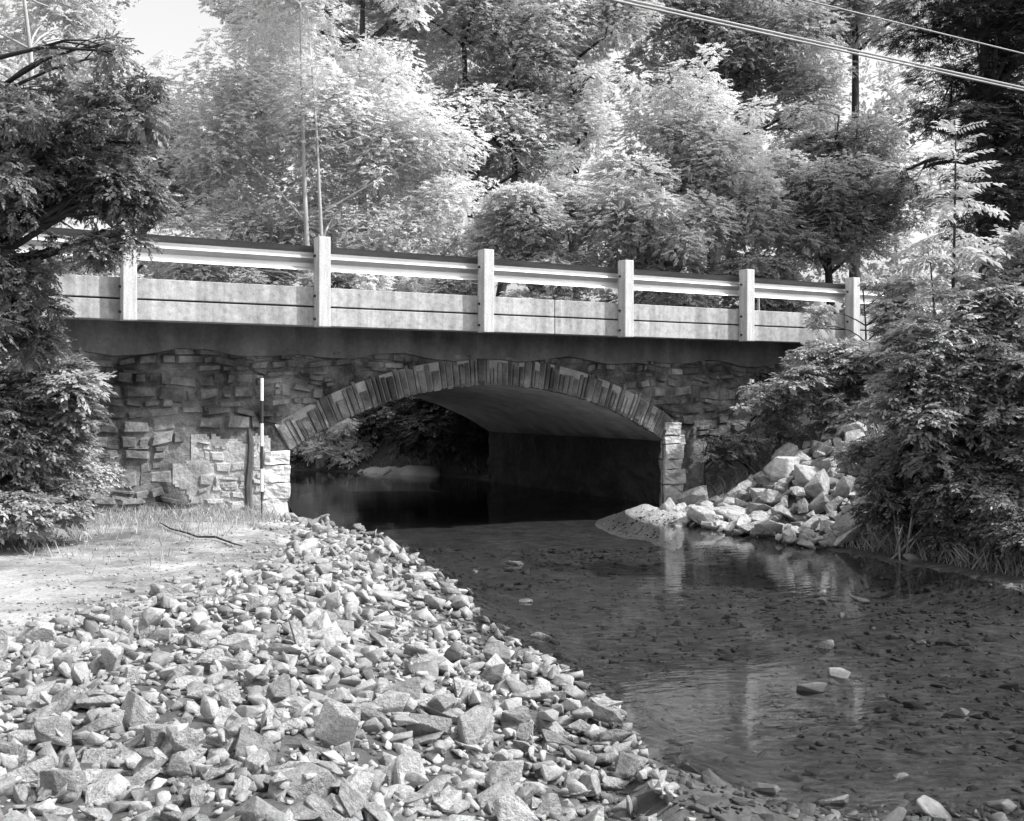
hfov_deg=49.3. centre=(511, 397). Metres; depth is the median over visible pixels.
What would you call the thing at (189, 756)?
riprap stone
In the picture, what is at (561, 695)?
riprap stone
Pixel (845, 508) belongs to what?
boulder
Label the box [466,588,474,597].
stream stone
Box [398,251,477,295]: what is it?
roadside shrub
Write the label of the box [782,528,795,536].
boulder
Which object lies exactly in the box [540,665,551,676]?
riprap stone
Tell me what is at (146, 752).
riprap stone
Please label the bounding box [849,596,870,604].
stream stone
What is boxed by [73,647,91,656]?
riprap stone
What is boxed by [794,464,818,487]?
boulder
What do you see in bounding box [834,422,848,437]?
boulder
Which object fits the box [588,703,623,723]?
riprap stone
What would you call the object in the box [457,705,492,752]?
riprap stone
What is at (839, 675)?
stream stone
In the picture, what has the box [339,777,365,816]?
riprap stone
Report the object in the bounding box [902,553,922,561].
stream stone
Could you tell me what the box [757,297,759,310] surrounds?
thin rod
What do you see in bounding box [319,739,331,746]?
riprap stone
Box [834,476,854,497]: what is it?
boulder
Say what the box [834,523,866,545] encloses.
boulder
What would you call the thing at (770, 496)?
boulder
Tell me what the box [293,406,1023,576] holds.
undergrowth
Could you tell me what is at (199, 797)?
riprap stone
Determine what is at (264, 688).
riprap stone
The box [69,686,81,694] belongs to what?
riprap stone
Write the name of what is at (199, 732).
riprap stone
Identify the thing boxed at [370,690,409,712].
riprap stone
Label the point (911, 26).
overhead cable
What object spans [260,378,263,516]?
range pole
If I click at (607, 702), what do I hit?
riprap stone
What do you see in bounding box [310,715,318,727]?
riprap stone
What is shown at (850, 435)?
boulder
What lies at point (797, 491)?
boulder
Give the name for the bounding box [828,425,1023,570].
bank shrub
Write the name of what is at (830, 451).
boulder
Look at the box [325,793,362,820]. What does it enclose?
riprap stone
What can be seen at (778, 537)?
stone chips
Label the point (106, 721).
riprap stone
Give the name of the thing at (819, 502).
boulder
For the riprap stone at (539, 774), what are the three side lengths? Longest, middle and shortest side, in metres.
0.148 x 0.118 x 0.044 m
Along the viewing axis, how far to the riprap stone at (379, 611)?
8.30 m
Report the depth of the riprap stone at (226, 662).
5.86 m
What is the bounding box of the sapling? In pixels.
[887,118,1015,523]
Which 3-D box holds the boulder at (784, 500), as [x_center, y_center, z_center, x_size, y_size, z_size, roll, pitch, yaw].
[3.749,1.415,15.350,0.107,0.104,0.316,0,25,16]
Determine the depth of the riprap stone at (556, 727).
5.71 m
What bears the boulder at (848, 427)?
on the ground at (722, 681)
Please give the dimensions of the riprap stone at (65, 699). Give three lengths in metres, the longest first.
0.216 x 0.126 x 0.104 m
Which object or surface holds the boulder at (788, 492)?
on the stone chips
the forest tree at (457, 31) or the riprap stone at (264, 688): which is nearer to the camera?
the riprap stone at (264, 688)
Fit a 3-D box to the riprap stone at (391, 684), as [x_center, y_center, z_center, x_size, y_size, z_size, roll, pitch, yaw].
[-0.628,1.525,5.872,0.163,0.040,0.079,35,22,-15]
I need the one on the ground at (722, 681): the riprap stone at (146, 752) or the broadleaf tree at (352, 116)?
the broadleaf tree at (352, 116)
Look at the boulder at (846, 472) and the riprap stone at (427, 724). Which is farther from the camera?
the boulder at (846, 472)
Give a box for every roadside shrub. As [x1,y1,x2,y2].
[41,225,144,277]
[140,260,223,281]
[210,264,311,285]
[297,270,430,292]
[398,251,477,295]
[497,245,601,301]
[597,244,720,307]
[703,247,814,312]
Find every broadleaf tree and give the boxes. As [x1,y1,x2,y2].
[0,24,245,271]
[137,0,507,467]
[455,142,621,290]
[561,42,813,273]
[743,83,943,314]
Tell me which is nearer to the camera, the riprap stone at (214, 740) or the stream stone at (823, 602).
the riprap stone at (214, 740)
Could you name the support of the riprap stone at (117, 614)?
on the rubble
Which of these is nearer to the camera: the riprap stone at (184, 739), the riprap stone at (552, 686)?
the riprap stone at (184, 739)
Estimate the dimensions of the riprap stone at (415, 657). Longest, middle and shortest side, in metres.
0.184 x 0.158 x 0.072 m
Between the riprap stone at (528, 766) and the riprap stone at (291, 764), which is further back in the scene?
the riprap stone at (528, 766)
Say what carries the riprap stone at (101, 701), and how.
on the ground at (722, 681)
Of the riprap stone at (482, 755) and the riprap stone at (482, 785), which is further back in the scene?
the riprap stone at (482, 755)
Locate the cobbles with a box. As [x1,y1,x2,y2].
[246,531,1023,820]
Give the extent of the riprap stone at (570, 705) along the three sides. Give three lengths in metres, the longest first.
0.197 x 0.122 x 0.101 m
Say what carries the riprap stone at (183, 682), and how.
on the riprap stone at (171, 684)
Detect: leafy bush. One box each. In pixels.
[0,347,121,544]
[82,457,131,522]
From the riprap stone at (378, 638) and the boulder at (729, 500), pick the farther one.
the boulder at (729, 500)
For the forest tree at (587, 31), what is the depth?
36.84 m
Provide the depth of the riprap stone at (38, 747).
4.58 m
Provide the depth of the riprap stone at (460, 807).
4.39 m
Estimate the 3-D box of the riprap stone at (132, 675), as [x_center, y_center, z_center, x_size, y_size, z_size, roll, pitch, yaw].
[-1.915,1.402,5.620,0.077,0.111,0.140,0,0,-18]
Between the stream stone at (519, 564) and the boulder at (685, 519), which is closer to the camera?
the stream stone at (519, 564)
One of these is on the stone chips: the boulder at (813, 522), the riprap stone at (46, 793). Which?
the boulder at (813, 522)
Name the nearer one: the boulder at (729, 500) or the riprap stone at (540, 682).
the riprap stone at (540, 682)
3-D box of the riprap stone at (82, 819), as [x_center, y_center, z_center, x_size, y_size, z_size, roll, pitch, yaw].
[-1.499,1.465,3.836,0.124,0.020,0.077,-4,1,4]
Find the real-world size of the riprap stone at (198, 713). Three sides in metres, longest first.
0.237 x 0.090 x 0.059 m
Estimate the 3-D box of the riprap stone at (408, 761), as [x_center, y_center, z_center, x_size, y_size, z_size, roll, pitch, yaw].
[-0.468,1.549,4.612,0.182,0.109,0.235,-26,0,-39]
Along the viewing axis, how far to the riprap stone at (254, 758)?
4.37 m
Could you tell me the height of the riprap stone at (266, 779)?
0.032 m
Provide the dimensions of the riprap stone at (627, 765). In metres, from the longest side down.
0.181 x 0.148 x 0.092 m
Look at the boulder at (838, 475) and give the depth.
15.15 m
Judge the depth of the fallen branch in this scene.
11.49 m
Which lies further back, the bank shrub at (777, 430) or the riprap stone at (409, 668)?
the bank shrub at (777, 430)
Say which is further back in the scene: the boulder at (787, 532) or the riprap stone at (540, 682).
the boulder at (787, 532)
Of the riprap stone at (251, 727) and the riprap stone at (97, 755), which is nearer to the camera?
the riprap stone at (97, 755)
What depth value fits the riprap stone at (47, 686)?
5.41 m
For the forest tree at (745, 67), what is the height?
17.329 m
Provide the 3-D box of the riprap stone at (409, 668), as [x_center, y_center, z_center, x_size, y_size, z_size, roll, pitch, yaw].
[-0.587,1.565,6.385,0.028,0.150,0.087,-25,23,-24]
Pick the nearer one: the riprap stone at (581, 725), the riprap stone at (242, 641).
the riprap stone at (581, 725)
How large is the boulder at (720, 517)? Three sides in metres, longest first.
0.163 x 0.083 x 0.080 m
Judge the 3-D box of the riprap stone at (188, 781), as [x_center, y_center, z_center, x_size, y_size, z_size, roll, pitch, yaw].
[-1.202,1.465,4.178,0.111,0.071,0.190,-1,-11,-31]
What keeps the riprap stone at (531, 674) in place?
on the rubble
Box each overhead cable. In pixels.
[608,0,1023,91]
[803,0,1023,53]
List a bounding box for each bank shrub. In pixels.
[697,421,770,484]
[715,382,820,475]
[736,335,904,440]
[800,263,943,352]
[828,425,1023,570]
[851,324,1023,476]
[870,223,1023,370]
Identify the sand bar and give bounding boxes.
[358,465,439,486]
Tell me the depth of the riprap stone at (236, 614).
7.33 m
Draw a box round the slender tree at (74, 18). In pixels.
[0,0,144,207]
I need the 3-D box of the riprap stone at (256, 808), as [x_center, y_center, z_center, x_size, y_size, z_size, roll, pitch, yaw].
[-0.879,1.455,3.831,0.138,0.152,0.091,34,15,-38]
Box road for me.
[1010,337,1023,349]
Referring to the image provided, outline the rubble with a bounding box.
[0,508,695,820]
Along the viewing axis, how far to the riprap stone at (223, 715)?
4.94 m
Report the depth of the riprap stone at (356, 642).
6.74 m
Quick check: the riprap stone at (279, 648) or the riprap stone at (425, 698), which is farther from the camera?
the riprap stone at (279, 648)
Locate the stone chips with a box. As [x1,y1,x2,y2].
[600,437,871,547]
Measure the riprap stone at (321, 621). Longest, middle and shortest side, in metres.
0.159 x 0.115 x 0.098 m
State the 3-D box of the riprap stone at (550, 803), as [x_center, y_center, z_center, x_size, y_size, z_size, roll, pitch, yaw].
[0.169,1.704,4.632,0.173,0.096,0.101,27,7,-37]
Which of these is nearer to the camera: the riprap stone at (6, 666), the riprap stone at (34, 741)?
the riprap stone at (34, 741)
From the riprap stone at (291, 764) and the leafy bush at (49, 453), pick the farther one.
the leafy bush at (49, 453)
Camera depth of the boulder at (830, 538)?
13.16 m
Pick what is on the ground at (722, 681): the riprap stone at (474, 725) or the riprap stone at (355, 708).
the riprap stone at (355, 708)
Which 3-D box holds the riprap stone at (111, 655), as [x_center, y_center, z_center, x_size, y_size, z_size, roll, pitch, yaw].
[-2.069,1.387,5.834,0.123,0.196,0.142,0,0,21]
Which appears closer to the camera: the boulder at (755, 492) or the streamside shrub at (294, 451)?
the boulder at (755, 492)
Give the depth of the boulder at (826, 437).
16.97 m
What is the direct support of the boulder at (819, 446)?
on the boulder
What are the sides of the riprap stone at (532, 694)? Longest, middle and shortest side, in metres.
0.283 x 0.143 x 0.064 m
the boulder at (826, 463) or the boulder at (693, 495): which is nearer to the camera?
the boulder at (826, 463)
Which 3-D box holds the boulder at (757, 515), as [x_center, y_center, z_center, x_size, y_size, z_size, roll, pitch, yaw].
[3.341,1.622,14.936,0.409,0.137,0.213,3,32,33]
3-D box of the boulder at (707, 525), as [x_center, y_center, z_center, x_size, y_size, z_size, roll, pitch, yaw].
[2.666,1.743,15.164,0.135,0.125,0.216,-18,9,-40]
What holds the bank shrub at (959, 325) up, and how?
on the ground at (722, 681)
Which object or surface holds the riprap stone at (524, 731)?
on the rubble
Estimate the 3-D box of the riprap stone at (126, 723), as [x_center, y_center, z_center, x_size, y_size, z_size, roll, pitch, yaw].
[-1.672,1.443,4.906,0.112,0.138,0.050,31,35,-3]
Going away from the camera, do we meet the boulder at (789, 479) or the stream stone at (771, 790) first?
the stream stone at (771, 790)
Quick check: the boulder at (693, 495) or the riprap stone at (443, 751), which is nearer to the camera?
the riprap stone at (443, 751)
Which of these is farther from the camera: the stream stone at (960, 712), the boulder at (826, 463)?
the boulder at (826, 463)
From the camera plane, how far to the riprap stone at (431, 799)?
4.42 m
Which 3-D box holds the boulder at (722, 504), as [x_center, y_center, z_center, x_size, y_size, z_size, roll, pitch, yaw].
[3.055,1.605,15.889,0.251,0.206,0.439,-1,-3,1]
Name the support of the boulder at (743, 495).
on the ground at (722, 681)
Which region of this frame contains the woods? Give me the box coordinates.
[0,0,1023,325]
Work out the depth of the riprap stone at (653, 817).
4.56 m
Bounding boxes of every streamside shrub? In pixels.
[289,437,313,467]
[295,405,380,469]
[346,401,401,440]
[371,396,462,466]
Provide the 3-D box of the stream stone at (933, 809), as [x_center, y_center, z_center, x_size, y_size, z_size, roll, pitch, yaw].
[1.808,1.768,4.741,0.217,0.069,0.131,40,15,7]
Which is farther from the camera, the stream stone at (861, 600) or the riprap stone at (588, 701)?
the stream stone at (861, 600)
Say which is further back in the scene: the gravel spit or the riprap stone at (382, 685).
the gravel spit
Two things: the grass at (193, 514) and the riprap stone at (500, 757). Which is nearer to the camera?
the riprap stone at (500, 757)
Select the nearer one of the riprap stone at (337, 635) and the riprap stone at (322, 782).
the riprap stone at (322, 782)
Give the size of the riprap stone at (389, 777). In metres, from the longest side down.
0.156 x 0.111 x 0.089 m
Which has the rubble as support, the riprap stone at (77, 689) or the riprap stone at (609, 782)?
the riprap stone at (609, 782)
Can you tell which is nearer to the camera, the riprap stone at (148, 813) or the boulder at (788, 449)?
the riprap stone at (148, 813)
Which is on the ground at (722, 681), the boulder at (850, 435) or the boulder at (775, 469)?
the boulder at (775, 469)
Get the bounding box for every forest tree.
[197,0,476,281]
[389,0,579,296]
[472,0,673,299]
[607,0,854,307]
[748,0,940,315]
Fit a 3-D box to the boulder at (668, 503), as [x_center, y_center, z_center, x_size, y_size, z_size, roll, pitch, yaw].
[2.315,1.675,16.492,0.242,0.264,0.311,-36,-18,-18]
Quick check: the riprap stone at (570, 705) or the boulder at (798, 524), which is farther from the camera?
the boulder at (798, 524)
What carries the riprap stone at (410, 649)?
on the rubble
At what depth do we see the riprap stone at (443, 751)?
5.07 m
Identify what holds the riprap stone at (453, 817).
on the ground at (722, 681)
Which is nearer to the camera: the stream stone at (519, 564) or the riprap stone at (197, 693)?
the riprap stone at (197, 693)
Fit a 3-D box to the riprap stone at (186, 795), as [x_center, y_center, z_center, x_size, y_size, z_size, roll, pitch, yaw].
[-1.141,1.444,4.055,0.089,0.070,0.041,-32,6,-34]
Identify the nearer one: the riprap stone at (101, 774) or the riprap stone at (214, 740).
the riprap stone at (101, 774)
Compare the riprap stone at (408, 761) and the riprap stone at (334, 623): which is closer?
the riprap stone at (408, 761)
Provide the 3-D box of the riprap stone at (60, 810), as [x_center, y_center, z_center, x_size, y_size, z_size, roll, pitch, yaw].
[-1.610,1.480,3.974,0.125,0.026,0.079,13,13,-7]
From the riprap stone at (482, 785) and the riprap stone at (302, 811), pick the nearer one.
the riprap stone at (302, 811)
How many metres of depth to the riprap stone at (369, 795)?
4.24 m
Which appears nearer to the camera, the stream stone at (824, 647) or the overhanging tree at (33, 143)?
the stream stone at (824, 647)
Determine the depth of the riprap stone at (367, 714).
5.32 m
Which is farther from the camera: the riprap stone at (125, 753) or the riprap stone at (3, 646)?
the riprap stone at (3, 646)
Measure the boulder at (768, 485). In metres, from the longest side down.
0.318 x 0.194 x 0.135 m
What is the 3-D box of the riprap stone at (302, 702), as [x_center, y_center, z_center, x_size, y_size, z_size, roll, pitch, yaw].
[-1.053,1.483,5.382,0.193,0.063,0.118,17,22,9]
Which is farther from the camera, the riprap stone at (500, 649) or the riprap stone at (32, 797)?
the riprap stone at (500, 649)
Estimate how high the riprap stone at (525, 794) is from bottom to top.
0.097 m
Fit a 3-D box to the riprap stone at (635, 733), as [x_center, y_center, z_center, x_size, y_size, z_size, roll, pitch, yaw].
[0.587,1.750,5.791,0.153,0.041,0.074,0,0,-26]
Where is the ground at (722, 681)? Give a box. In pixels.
[0,347,1023,820]
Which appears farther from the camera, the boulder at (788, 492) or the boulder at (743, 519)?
the boulder at (788, 492)
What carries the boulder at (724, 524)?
on the ground at (722, 681)
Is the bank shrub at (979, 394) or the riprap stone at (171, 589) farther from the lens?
the bank shrub at (979, 394)
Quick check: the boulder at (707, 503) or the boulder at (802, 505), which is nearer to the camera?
the boulder at (802, 505)
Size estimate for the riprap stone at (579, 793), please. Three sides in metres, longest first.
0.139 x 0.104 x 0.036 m
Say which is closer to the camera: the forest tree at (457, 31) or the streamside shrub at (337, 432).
the streamside shrub at (337, 432)
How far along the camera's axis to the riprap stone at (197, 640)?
6.35 m
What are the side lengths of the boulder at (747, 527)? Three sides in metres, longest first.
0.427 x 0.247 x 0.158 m
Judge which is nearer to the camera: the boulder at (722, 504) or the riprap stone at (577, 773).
the riprap stone at (577, 773)
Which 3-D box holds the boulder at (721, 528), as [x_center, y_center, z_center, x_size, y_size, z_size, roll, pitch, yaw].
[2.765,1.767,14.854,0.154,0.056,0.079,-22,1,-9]
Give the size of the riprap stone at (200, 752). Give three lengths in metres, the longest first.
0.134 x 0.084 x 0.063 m
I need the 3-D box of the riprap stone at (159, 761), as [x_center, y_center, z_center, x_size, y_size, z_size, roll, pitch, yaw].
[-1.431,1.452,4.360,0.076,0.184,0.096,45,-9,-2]
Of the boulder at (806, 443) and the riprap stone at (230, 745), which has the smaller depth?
the riprap stone at (230, 745)
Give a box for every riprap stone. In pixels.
[0,631,7,657]
[0,662,10,672]
[0,740,28,753]
[0,751,35,767]
[0,753,54,783]
[2,810,33,820]
[8,730,37,745]
[9,745,27,765]
[13,783,30,803]
[15,620,56,643]
[21,680,55,696]
[24,702,56,726]
[26,691,48,703]
[26,790,38,804]
[28,641,50,657]
[29,739,39,743]
[32,741,61,752]
[33,716,71,746]
[37,788,52,800]
[39,769,87,799]
[42,812,66,820]
[47,689,78,715]
[51,805,72,814]
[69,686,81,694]
[72,710,124,734]
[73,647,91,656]
[74,818,94,820]
[75,695,119,708]
[80,807,111,820]
[81,749,121,762]
[83,770,93,783]
[85,688,107,695]
[85,769,123,782]
[87,773,130,804]
[100,643,123,671]
[103,606,133,625]
[115,747,141,761]
[116,743,124,747]
[121,690,156,726]
[122,713,130,730]
[123,732,144,747]
[123,776,150,785]
[125,667,139,684]
[128,724,150,741]
[131,800,176,819]
[132,747,167,773]
[133,767,161,779]
[134,746,154,758]
[138,618,154,639]
[143,724,170,748]
[148,583,182,596]
[158,735,173,757]
[160,809,182,820]
[165,675,180,690]
[165,754,191,777]
[170,727,198,751]
[172,778,207,794]
[174,675,199,690]
[175,664,190,676]
[175,750,195,766]
[179,711,193,727]
[182,634,205,647]
[182,783,206,801]
[184,701,200,715]
[185,746,206,761]
[187,683,216,701]
[189,785,209,806]
[190,814,209,820]
[194,728,203,742]
[196,648,224,663]
[202,656,253,670]
[204,763,236,780]
[206,726,254,737]
[206,734,235,751]
[211,682,241,704]
[211,706,258,729]
[217,633,256,653]
[217,720,238,754]
[218,758,244,775]
[219,692,236,710]
[223,717,247,737]
[226,815,241,820]
[229,752,235,759]
[229,775,251,798]
[233,613,252,616]
[234,796,277,820]
[235,724,276,764]
[244,749,269,770]
[245,596,270,611]
[257,634,263,639]
[259,685,267,694]
[262,765,280,775]
[263,775,285,788]
[265,673,294,702]
[266,698,274,730]
[267,643,290,654]
[269,771,287,785]
[273,700,299,714]
[274,707,284,716]
[275,695,308,713]
[278,761,312,769]
[280,718,306,732]
[282,796,332,820]
[283,762,336,798]
[285,808,297,820]
[289,619,304,644]
[299,741,328,758]
[305,751,318,761]
[305,794,344,820]
[308,627,348,643]
[310,611,331,629]
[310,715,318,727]
[315,698,359,751]
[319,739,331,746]
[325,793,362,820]
[332,620,342,631]
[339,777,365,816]
[345,703,360,720]
[346,771,374,795]
[349,816,359,820]
[352,637,366,646]
[354,690,373,701]
[361,707,386,720]
[363,765,374,772]
[365,789,374,801]
[365,802,387,820]
[368,626,390,638]
[369,632,387,646]
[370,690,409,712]
[374,609,384,615]
[374,677,388,699]
[382,677,422,706]
[382,760,394,785]
[388,681,396,687]
[392,750,425,784]
[393,714,418,725]
[393,790,425,807]
[394,793,423,806]
[402,805,425,816]
[403,572,436,580]
[403,644,438,655]
[404,658,414,674]
[406,713,451,736]
[409,590,434,599]
[410,652,445,663]
[413,693,432,710]
[413,731,443,744]
[416,775,449,800]
[419,703,463,720]
[420,784,435,804]
[423,819,444,820]
[426,693,455,711]
[433,739,446,757]
[433,790,461,811]
[435,787,449,797]
[437,800,469,815]
[444,814,474,820]
[453,677,477,697]
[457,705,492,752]
[462,744,489,759]
[468,689,495,711]
[475,776,518,792]
[476,780,515,809]
[480,663,505,684]
[480,732,492,745]
[483,641,510,662]
[485,653,510,672]
[485,760,523,788]
[493,796,539,820]
[494,753,508,761]
[500,710,531,723]
[510,649,534,660]
[511,687,552,701]
[513,740,537,752]
[515,786,533,802]
[516,721,533,744]
[519,667,541,677]
[524,762,531,771]
[529,679,556,690]
[530,796,542,808]
[533,677,550,689]
[534,691,565,702]
[534,793,563,818]
[536,713,564,736]
[536,771,563,782]
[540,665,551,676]
[541,729,578,747]
[561,746,578,763]
[563,698,581,714]
[564,768,585,787]
[567,719,598,735]
[570,789,591,795]
[579,806,603,820]
[580,769,600,796]
[581,693,604,706]
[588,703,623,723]
[592,752,615,766]
[596,699,623,705]
[599,728,630,741]
[602,776,629,790]
[604,746,630,752]
[615,752,648,777]
[626,731,639,737]
[647,779,665,794]
[648,813,656,820]
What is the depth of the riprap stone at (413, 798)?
4.28 m
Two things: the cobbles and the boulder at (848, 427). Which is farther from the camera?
the boulder at (848, 427)
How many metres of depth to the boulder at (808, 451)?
16.93 m
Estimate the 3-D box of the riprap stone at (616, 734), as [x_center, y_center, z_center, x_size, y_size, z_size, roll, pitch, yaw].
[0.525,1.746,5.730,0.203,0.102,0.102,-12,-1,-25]
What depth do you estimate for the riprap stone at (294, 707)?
5.29 m
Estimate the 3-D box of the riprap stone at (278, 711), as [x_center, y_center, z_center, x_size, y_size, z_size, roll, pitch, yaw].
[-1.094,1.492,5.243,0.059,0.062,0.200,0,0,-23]
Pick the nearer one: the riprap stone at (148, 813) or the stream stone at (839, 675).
the riprap stone at (148, 813)
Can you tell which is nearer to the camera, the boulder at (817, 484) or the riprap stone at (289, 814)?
the riprap stone at (289, 814)
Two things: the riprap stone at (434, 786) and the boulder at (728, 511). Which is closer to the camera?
the riprap stone at (434, 786)
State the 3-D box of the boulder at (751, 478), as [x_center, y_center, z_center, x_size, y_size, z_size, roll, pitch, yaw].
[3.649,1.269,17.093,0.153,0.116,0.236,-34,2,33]
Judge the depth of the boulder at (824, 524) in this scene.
13.71 m
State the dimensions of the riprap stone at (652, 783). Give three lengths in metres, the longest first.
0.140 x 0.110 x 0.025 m
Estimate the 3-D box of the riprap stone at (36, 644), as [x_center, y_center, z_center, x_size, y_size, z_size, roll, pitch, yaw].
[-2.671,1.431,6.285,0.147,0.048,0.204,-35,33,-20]
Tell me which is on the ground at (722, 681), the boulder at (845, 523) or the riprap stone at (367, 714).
the boulder at (845, 523)
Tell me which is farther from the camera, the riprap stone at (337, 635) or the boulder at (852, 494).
the boulder at (852, 494)
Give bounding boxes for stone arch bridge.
[15,226,956,517]
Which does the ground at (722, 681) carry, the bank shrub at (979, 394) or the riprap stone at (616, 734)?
the bank shrub at (979, 394)
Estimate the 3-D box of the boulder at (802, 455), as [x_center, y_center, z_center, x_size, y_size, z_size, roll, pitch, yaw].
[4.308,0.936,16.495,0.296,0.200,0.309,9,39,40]
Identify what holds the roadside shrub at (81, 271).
on the ground at (722, 681)
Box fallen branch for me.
[160,522,242,546]
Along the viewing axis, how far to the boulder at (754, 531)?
14.18 m
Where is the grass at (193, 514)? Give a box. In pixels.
[0,500,284,573]
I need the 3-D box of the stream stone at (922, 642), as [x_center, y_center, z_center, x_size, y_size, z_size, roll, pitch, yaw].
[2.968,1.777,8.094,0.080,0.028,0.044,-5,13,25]
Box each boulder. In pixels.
[659,498,678,510]
[676,502,686,510]
[676,515,691,525]
[677,485,708,505]
[686,505,715,524]
[698,500,712,506]
[701,521,714,529]
[709,496,719,502]
[711,524,720,530]
[712,505,745,518]
[714,497,725,503]
[714,520,723,525]
[715,514,722,519]
[716,526,724,531]
[717,502,729,506]
[721,521,728,527]
[723,497,734,504]
[725,521,736,534]
[727,486,741,495]
[728,516,737,521]
[733,529,743,535]
[734,491,749,501]
[734,498,744,507]
[736,514,750,528]
[737,480,752,491]
[738,518,767,533]
[746,503,771,514]
[747,474,754,481]
[749,488,764,498]
[749,511,770,521]
[749,528,763,535]
[752,477,769,487]
[752,496,766,503]
[753,471,764,478]
[754,520,782,536]
[756,476,769,487]
[760,489,781,504]
[762,481,774,488]
[763,456,799,481]
[765,515,782,522]
[771,442,798,460]
[771,504,781,515]
[773,481,788,490]
[777,505,797,520]
[781,489,791,495]
[781,495,787,507]
[781,526,801,535]
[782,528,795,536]
[783,535,796,544]
[784,523,791,529]
[786,476,794,483]
[790,486,805,496]
[790,503,796,513]
[791,521,805,526]
[794,450,812,465]
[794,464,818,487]
[797,498,808,513]
[797,539,815,549]
[798,516,819,531]
[798,534,808,540]
[801,448,810,455]
[801,460,813,465]
[802,441,809,448]
[802,528,813,536]
[804,469,829,497]
[807,536,823,543]
[808,491,833,513]
[811,440,822,450]
[813,451,825,457]
[815,456,836,472]
[816,443,823,450]
[818,515,829,521]
[818,540,827,548]
[819,445,830,456]
[820,520,834,531]
[821,433,843,441]
[823,439,832,447]
[824,533,836,547]
[825,496,842,513]
[825,511,836,520]
[825,526,832,533]
[827,446,841,454]
[827,467,837,477]
[829,477,839,488]
[831,512,859,532]
[833,437,841,445]
[833,531,844,537]
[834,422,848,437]
[834,473,845,477]
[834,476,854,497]
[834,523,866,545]
[838,469,848,476]
[840,505,852,514]
[843,421,866,434]
[844,429,860,445]
[847,463,859,475]
[849,491,855,498]
[850,432,864,442]
[854,491,868,513]
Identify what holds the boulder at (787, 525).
on the boulder at (787, 532)
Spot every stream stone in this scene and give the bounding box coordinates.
[382,468,391,475]
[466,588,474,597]
[504,561,523,567]
[519,598,532,604]
[530,632,550,640]
[751,782,779,796]
[796,682,826,696]
[812,589,825,597]
[814,640,833,654]
[816,794,848,807]
[817,598,826,605]
[827,667,850,682]
[837,612,844,617]
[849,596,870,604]
[893,772,911,780]
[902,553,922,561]
[915,640,926,644]
[916,795,952,820]
[940,707,969,717]
[984,799,1017,812]
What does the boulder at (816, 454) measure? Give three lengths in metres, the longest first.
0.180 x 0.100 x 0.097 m
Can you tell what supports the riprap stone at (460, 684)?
on the ground at (722, 681)
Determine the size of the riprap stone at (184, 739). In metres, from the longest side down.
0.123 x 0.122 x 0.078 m
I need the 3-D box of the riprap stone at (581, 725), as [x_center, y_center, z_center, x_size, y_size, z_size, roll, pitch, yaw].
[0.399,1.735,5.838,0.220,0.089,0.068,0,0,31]
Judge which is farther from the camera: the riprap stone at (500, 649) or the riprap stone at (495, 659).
the riprap stone at (500, 649)
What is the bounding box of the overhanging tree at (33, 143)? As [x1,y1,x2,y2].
[0,26,183,377]
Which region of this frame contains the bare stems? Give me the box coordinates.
[881,478,940,560]
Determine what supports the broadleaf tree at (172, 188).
on the ground at (722, 681)
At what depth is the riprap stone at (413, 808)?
4.26 m
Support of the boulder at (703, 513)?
in the water
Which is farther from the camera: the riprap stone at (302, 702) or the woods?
the woods
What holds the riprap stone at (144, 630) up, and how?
on the ground at (722, 681)
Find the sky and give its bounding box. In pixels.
[0,0,1023,336]
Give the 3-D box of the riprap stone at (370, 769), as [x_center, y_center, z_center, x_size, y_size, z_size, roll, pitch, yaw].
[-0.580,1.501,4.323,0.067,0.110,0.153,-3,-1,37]
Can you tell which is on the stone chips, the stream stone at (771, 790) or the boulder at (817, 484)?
the boulder at (817, 484)
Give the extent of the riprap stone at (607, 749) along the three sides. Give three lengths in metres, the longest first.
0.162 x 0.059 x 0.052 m
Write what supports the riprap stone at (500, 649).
on the rubble
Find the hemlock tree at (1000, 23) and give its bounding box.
[870,0,1023,283]
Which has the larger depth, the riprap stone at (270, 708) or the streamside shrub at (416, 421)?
the streamside shrub at (416, 421)
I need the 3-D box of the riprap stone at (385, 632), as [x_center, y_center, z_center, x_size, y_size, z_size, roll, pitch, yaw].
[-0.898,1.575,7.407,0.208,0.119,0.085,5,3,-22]
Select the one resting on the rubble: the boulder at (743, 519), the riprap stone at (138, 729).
the riprap stone at (138, 729)
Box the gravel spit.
[595,504,685,550]
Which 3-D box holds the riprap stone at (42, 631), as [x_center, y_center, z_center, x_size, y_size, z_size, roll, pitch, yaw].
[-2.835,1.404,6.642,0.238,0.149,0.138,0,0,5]
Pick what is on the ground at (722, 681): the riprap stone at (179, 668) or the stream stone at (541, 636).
the riprap stone at (179, 668)
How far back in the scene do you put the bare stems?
12.15 m
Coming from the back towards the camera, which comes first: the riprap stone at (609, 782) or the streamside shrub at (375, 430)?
the streamside shrub at (375, 430)
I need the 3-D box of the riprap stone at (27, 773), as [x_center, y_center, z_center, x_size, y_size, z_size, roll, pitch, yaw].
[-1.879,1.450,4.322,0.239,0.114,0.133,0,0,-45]
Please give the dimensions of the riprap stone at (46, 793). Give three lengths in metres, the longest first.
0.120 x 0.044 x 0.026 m
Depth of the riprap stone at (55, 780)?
4.10 m
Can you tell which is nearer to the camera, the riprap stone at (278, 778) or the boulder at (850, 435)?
the riprap stone at (278, 778)
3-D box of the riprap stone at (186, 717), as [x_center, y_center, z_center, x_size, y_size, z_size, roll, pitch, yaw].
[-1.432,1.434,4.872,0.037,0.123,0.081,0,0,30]
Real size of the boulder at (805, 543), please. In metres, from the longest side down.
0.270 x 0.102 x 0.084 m
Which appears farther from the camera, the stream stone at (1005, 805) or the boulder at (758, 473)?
the boulder at (758, 473)

